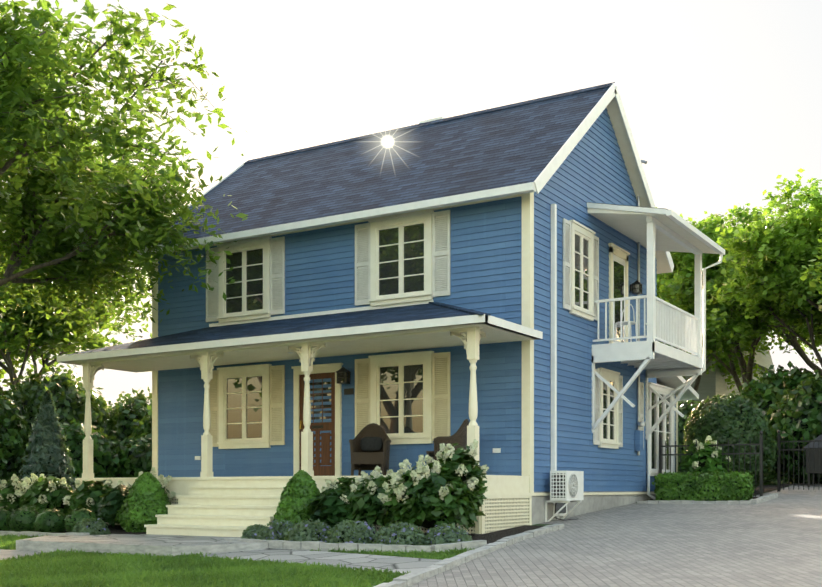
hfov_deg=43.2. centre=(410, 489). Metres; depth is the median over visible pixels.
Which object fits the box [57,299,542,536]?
porch
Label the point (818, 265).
maple tree
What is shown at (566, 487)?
heat pump
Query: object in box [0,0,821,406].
sky
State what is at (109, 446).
shrubs
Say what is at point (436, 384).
house trim
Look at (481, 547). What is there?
driveway kerb
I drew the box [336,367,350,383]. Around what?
lantern wall
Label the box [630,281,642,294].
lantern wall
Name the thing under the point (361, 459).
wicker chair
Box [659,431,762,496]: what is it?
fence
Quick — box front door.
[300,372,353,475]
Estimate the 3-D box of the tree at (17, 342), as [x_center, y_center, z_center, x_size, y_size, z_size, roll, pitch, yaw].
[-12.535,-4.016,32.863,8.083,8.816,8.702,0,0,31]
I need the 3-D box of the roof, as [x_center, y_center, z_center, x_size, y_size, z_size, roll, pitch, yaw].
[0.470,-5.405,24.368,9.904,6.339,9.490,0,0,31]
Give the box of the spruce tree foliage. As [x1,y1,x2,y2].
[18,389,75,491]
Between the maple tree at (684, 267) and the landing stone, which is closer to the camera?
the landing stone
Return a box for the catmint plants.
[72,517,472,545]
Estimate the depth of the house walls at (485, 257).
20.42 m
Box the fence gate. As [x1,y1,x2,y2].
[777,430,821,491]
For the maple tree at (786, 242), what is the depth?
30.41 m
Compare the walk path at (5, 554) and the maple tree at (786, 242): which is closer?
the walk path at (5, 554)
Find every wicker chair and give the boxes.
[349,423,390,475]
[426,419,468,461]
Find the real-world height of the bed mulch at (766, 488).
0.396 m
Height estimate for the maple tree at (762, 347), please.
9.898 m
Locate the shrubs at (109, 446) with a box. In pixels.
[0,361,821,487]
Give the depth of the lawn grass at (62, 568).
12.96 m
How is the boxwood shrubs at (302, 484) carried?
on the lawn at (774, 482)
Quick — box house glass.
[226,224,669,513]
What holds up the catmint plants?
on the lawn at (774, 482)
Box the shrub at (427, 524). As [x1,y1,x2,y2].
[0,386,821,544]
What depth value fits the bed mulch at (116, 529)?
19.59 m
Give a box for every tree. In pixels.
[0,0,249,389]
[0,232,138,395]
[656,203,818,395]
[657,273,786,404]
[702,168,821,373]
[757,313,821,374]
[800,223,821,310]
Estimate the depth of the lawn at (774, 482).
28.29 m
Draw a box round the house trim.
[152,192,677,515]
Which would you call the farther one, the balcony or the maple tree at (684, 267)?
the maple tree at (684, 267)
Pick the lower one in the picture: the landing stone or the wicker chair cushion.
the landing stone
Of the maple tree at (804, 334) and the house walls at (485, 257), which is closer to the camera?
the house walls at (485, 257)
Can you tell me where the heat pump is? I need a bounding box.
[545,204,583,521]
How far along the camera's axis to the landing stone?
15.87 m
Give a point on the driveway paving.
(776, 542)
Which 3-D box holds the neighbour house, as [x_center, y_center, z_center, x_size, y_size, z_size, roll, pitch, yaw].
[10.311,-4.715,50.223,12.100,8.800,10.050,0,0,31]
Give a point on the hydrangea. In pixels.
(462, 504)
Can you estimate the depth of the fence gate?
25.24 m
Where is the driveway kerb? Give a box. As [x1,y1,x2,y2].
[0,493,777,586]
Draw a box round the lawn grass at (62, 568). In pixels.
[0,533,473,586]
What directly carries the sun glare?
attached to the roof
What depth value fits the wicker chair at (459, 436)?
17.97 m
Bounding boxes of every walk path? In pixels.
[0,549,48,559]
[200,548,440,573]
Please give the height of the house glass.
5.438 m
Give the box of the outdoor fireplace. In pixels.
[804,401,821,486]
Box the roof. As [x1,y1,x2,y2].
[129,82,698,399]
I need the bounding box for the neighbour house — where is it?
[677,329,774,404]
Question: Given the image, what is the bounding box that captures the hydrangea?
[0,435,731,529]
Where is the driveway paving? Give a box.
[409,482,821,586]
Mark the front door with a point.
(325, 446)
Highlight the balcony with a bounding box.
[587,159,724,499]
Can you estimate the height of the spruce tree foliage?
3.148 m
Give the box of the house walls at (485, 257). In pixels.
[158,108,675,524]
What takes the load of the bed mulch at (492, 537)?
on the lawn at (774, 482)
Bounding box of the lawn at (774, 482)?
[31,479,797,586]
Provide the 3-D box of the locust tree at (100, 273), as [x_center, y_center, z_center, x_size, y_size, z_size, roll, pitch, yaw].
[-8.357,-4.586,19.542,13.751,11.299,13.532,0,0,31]
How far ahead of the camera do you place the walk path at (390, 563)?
14.05 m
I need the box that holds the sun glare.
[375,127,401,155]
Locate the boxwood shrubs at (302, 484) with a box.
[0,392,778,532]
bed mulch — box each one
[9,525,145,534]
[333,525,542,543]
[643,485,789,500]
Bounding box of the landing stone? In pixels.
[16,534,267,557]
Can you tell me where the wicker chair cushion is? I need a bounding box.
[360,437,382,450]
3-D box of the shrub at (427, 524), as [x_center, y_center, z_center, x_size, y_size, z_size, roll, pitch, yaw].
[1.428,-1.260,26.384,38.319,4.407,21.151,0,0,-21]

